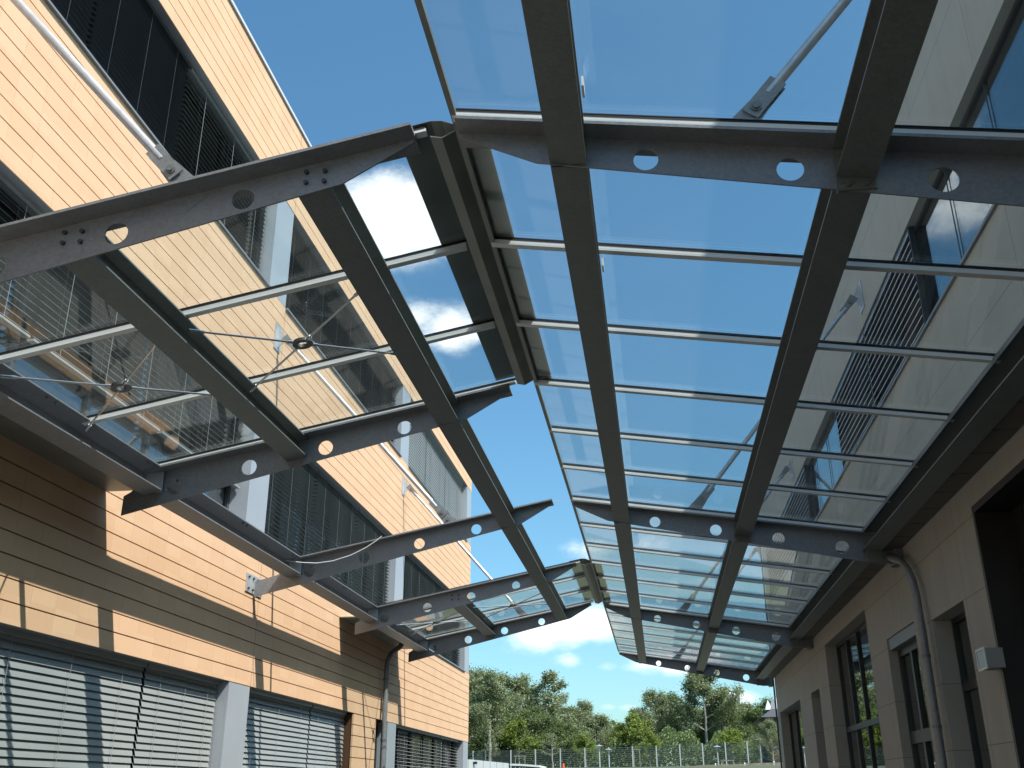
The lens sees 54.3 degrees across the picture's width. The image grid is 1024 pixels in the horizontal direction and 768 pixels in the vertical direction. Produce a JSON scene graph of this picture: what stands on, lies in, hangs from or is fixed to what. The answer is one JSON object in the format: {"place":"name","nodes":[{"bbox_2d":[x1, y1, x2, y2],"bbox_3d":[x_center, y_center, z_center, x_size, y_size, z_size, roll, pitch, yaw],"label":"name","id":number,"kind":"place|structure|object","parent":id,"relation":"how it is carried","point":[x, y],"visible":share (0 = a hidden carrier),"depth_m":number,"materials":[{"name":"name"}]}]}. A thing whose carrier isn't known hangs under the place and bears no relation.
{"place":"outdoors","nodes":[
{"label":"outdoors","id":0,"kind":"place"},
{"bbox_2d":[0,0,471,767],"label":"office building","id":1,"kind":"structure","parent":0,"point":[158,636],"depth_m":12.27,"materials":[{"name":"wood"}]},
{"bbox_2d":[0,623,226,767],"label":"window","id":2,"kind":"structure","parent":1,"relation":"in","point":[64,703],"depth_m":9.61,"materials":[{"name":"grey metal"}]},
{"bbox_2d":[0,161,241,508],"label":"window","id":3,"kind":"structure","parent":1,"relation":"in","point":[168,432],"depth_m":11.10,"materials":[{"name":"grey"}]},
{"bbox_2d":[44,0,270,286],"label":"window","id":4,"kind":"structure","parent":1,"relation":"in","point":[135,45],"depth_m":11.57,"materials":[{"name":"grey"}]},
{"bbox_2d":[242,687,351,767],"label":"window","id":5,"kind":"structure","parent":1,"relation":"in","point":[276,736],"depth_m":14.69,"materials":[{"name":"grey"}]},
{"bbox_2d":[0,0,610,661],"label":"glass canopy","id":6,"kind":"object","parent":1,"relation":"attached to","point":[88,252],"visible":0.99,"depth_m":7.91,"materials":[{"name":"metal"}]},
{"bbox_2d":[286,536,381,563],"bbox_3d":[-2.372,2.188,13.129,1.345,0.342,0.013,-3,-22,7],"label":"cable","id":7,"kind":"object","parent":6,"relation":"attached to","point":[339,558],"visible":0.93,"depth_m":13.08,"materials":[{"name":"white metal"}]},
{"bbox_2d":[264,462,391,604],"bbox_3d":[-3.059,2.744,17.346,0.369,1.906,7.220,-3,-22,7],"label":"window","id":8,"kind":"structure","parent":1,"relation":"in","point":[335,497],"depth_m":16.76,"materials":[{"name":"grey"}]},
{"bbox_2d":[285,215,402,456],"bbox_3d":[-3.067,-0.564,18.699,0.369,1.735,7.220,-3,-22,7],"label":"window","id":9,"kind":"structure","parent":1,"relation":"in","point":[308,255],"depth_m":18.10,"materials":[{"name":"grey"}]},
{"bbox_2d":[373,721,377,767],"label":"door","id":10,"kind":"structure","parent":1,"relation":"in","point":[375,753],"depth_m":19.31,"materials":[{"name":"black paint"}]},
{"bbox_2d":[379,643,403,767],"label":"downpipe","id":11,"kind":"object","parent":1,"relation":"attached to","point":[393,651],"visible":0.95,"depth_m":18.99,"materials":[{"name":"metal"}]},
{"bbox_2d":[394,724,460,767],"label":"window","id":12,"kind":"structure","parent":1,"relation":"in","point":[401,728],"depth_m":23.27,"materials":[{"name":"grey metal"}]},
{"bbox_2d":[402,554,465,671],"bbox_3d":[-1.962,5.730,24.652,0.369,1.906,7.273,-3,-22,7],"label":"window","id":13,"kind":"structure","parent":1,"relation":"in","point":[413,568],"depth_m":24.12,"materials":[{"name":"grey"}]},
{"bbox_2d":[408,398,467,541],"bbox_3d":[-1.970,2.422,26.005,0.369,1.735,7.273,-3,-22,7],"label":"window","id":14,"kind":"structure","parent":1,"relation":"in","point":[435,449],"depth_m":26.11,"materials":[{"name":"grey"}]},
{"bbox_2d":[233,0,869,767],"label":"sky","id":15,"kind":"structure","parent":0,"point":[344,68],"materials":[{"name":"blue"}]},
{"bbox_2d":[579,765,782,767],"bbox_3d":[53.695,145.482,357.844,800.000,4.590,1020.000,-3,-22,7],"label":"ground","id":16,"kind":"structure","parent":0,"point":[762,766],"depth_m":47.48,"materials":[{"name":"green plant"}]},
{"bbox_2d":[469,665,492,756],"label":"tree","id":17,"kind":"object","parent":16,"relation":"on","point":[478,672],"visible":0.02,"depth_m":114.65,"materials":[{"name":"green plant"}]},
{"bbox_2d":[468,759,508,767],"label":"storage container","id":18,"kind":"object","parent":16,"relation":"on","point":[479,764],"visible":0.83,"depth_m":37.20,"materials":[{"name":"grey"}]},
{"bbox_2d":[481,736,500,761],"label":"tree","id":19,"kind":"object","parent":16,"relation":"on","point":[494,744],"visible":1,"depth_m":91.16,"materials":[{"name":"green plant"}]},
{"bbox_2d":[468,663,517,755],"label":"tree","id":20,"kind":"object","parent":16,"relation":"on","point":[472,687],"visible":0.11,"depth_m":98.33,"materials":[{"name":"green plant"}]},
{"bbox_2d":[468,699,519,755],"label":"tree","id":21,"kind":"object","parent":16,"relation":"on","point":[471,732],"visible":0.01,"depth_m":104.50,"materials":[{"name":"green plant"}]},
{"bbox_2d":[468,666,526,760],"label":"tree","id":22,"kind":"object","parent":16,"relation":"on","point":[489,682],"visible":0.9,"depth_m":96.03,"materials":[{"name":"green plant"}]},
{"bbox_2d":[468,705,534,762],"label":"tree","id":23,"kind":"object","parent":16,"relation":"on","point":[504,724],"visible":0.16,"depth_m":105.46,"materials":[{"name":"green plant"}]},
{"bbox_2d":[494,715,544,761],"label":"tree","id":24,"kind":"object","parent":16,"relation":"on","point":[509,733],"visible":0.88,"depth_m":102.40,"materials":[{"name":"green plant"}]},
{"bbox_2d":[510,764,545,767],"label":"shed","id":25,"kind":"structure","parent":16,"relation":"on","point":[527,765],"depth_m":49.03,"materials":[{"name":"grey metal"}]},
{"bbox_2d":[498,671,562,761],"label":"tree","id":26,"kind":"object","parent":16,"relation":"on","point":[521,684],"visible":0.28,"depth_m":117.51,"materials":[{"name":"green plant"}]},
{"bbox_2d":[488,703,580,763],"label":"tree","id":27,"kind":"object","parent":16,"relation":"on","point":[534,718],"visible":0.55,"depth_m":105.79,"materials":[{"name":"green plant"}]},
{"bbox_2d":[539,732,565,767],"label":"tree","id":28,"kind":"object","parent":16,"relation":"on","point":[548,743],"visible":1,"depth_m":90.73,"materials":[{"name":"green plant"}]},
{"bbox_2d":[516,669,594,767],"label":"tree","id":29,"kind":"object","parent":16,"relation":"on","point":[548,680],"visible":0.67,"depth_m":111.36,"materials":[{"name":"green plant"}]},
{"bbox_2d":[534,719,594,762],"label":"tree","id":30,"kind":"object","parent":16,"relation":"on","point":[558,725],"visible":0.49,"depth_m":104.73,"materials":[{"name":"green plant"}]},
{"bbox_2d":[544,704,605,767],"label":"tree","id":31,"kind":"object","parent":16,"relation":"on","point":[578,714],"visible":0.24,"depth_m":117.25,"materials":[{"name":"green plant"}]},
{"bbox_2d":[571,734,602,766],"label":"tree","id":32,"kind":"object","parent":16,"relation":"on","point":[582,743],"visible":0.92,"depth_m":100.61,"materials":[{"name":"green plant"}]},
{"bbox_2d":[573,699,608,736],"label":"tree","id":33,"kind":"object","parent":16,"relation":"on","point":[586,705],"visible":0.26,"depth_m":120.54,"materials":[{"name":"green plant"}]},
{"bbox_2d":[573,713,617,766],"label":"tree","id":34,"kind":"object","parent":16,"relation":"on","point":[601,720],"visible":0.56,"depth_m":111.39,"materials":[{"name":"green plant"}]},
{"bbox_2d":[597,745,601,766],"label":"lamp post","id":35,"kind":"object","parent":16,"relation":"on","point":[599,746],"visible":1,"depth_m":67.44,"materials":[{"name":"grey metal"}]},
{"bbox_2d":[605,748,611,766],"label":"lamp post","id":36,"kind":"object","parent":16,"relation":"on","point":[608,749],"visible":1,"depth_m":72.83,"materials":[{"name":"grey metal"}]},
{"bbox_2d":[468,704,762,767],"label":"undergrowth","id":37,"kind":"object","parent":16,"relation":"on","point":[667,749],"visible":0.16,"depth_m":103.41,"materials":[{"name":"green plant"}]},
{"bbox_2d":[472,741,762,767],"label":"fence","id":38,"kind":"object","parent":16,"relation":"on","point":[576,756],"visible":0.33,"depth_m":94.84,"materials":[{"name":"grey metal"}]},
{"bbox_2d":[604,722,635,761],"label":"tree","id":39,"kind":"object","parent":16,"relation":"on","point":[616,738],"visible":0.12,"depth_m":108.67,"materials":[{"name":"green plant"}]},
{"bbox_2d":[605,710,654,757],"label":"tree","id":40,"kind":"object","parent":16,"relation":"on","point":[634,728],"visible":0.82,"depth_m":104.25,"materials":[{"name":"green plant"}]},
{"bbox_2d":[632,749,640,766],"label":"stakes","id":41,"kind":"object","parent":16,"relation":"on","point":[639,755],"visible":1,"depth_m":85.71,"materials":[{"name":"grey metal"}]},
{"bbox_2d":[624,707,659,759],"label":"tree","id":42,"kind":"object","parent":16,"relation":"on","point":[632,710],"visible":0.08,"depth_m":118.52,"materials":[{"name":"green plant"}]},
{"bbox_2d":[633,731,661,766],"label":"tree","id":43,"kind":"object","parent":16,"relation":"on","point":[653,739],"visible":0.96,"depth_m":99.59,"materials":[{"name":"green plant"}]},
{"bbox_2d":[632,687,691,766],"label":"tree","id":44,"kind":"object","parent":16,"relation":"on","point":[651,697],"visible":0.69,"depth_m":112.06,"materials":[{"name":"green plant"}]},
{"bbox_2d":[648,686,713,758],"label":"tree","id":45,"kind":"object","parent":16,"relation":"on","point":[673,697],"visible":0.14,"depth_m":115.28,"materials":[{"name":"green plant"}]},
{"bbox_2d":[661,666,748,762],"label":"tree","id":46,"kind":"object","parent":16,"relation":"on","point":[696,685],"visible":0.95,"depth_m":110.62,"materials":[{"name":"green plant"}]},
{"bbox_2d":[714,745,719,764],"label":"lamp post","id":47,"kind":"object","parent":16,"relation":"on","point":[716,746],"visible":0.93,"depth_m":68.21,"materials":[{"name":"grey metal"}]},
{"bbox_2d":[685,685,758,763],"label":"tree","id":48,"kind":"object","parent":16,"relation":"on","point":[731,721],"visible":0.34,"depth_m":112.85,"materials":[{"name":"green plant"}]},
{"bbox_2d":[712,726,757,763],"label":"tree","id":49,"kind":"object","parent":16,"relation":"on","point":[728,736],"visible":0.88,"depth_m":99.01,"materials":[{"name":"green plant"}]},
{"bbox_2d":[723,700,756,763],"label":"tree","id":50,"kind":"object","parent":16,"relation":"on","point":[744,705],"visible":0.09,"depth_m":116.84,"materials":[{"name":"green plant"}]},
{"bbox_2d":[724,694,771,742],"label":"tree","id":51,"kind":"object","parent":16,"relation":"on","point":[759,711],"visible":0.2,"depth_m":111.02,"materials":[{"name":"green plant"}]},
{"bbox_2d":[739,697,774,732],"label":"tree","id":52,"kind":"object","parent":16,"relation":"on","point":[753,718],"visible":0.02,"depth_m":112.12,"materials":[{"name":"green plant"}]},
{"bbox_2d":[755,737,762,762],"bbox_3d":[15.089,22.347,60.586,0.596,1.706,0.596,-3,-22,7],"label":"lamp post","id":53,"kind":"object","parent":16,"relation":"on","point":[760,749],"visible":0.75,"depth_m":60.59,"materials":[{"name":"grey metal"}]},
{"bbox_2d":[748,718,781,761],"bbox_3d":[15.715,21.828,60.892,2.510,2.932,2.532,7,-23,-17],"label":"tree","id":54,"kind":"object","parent":16,"relation":"on","point":[768,726],"visible":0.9,"depth_m":60.82,"materials":[{"name":"green plant"}]},
{"bbox_2d":[753,698,781,762],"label":"gabled house","id":55,"kind":"structure","parent":16,"relation":"on","point":[770,714],"depth_m":65.79,"materials":[{"name":"grey"}]},
{"bbox_2d":[759,0,1023,767],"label":"rendered building","id":56,"kind":"structure","parent":16,"relation":"on","point":[850,688],"depth_m":11.22,"materials":[{"name":"beige paint"}]},
{"bbox_2d":[414,0,1023,686],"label":"glass canopy","id":57,"kind":"object","parent":56,"relation":"attached to","point":[858,154],"visible":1,"depth_m":6.68,"materials":[{"name":"metal"}]},
{"bbox_2d":[788,705,806,767],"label":"window","id":58,"kind":"structure","parent":56,"relation":"in","point":[795,717],"depth_m":23.65,"materials":[{"name":"black paint"}]},
{"bbox_2d":[836,620,885,767],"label":"window","id":59,"kind":"structure","parent":56,"relation":"in","point":[869,722],"depth_m":16.42,"materials":[{"name":"black paint"}]},
{"bbox_2d":[766,0,1023,601],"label":"window","id":60,"kind":"structure","parent":56,"relation":"in","point":[898,315],"depth_m":12.23,"materials":[{"name":"grey"}]},
{"bbox_2d":[888,623,934,767],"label":"door","id":61,"kind":"structure","parent":56,"relation":"in","point":[904,642],"depth_m":12.34,"materials":[{"name":"black paint"}]},
{"bbox_2d":[885,553,947,767],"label":"downpipe","id":62,"kind":"object","parent":56,"relation":"attached to","point":[928,669],"visible":1,"depth_m":10.87,"materials":[{"name":"metal"}]},
{"bbox_2d":[951,611,983,767],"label":"window","id":63,"kind":"structure","parent":56,"relation":"in","point":[968,686],"depth_m":10.55,"materials":[{"name":"black paint"}]},
{"bbox_2d":[975,646,1005,671],"bbox_3d":[4.255,2.448,8.875,0.160,0.190,0.260,-3,-22,7],"label":"wall lamp","id":64,"kind":"object","parent":56,"relation":"attached to","point":[989,659],"visible":1,"depth_m":8.78,"materials":[{"name":"grey"}]},
{"bbox_2d":[698,762,782,765],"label":"earth bank","id":65,"kind":"structure","parent":0,"point":[777,763],"depth_m":58.59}
]}

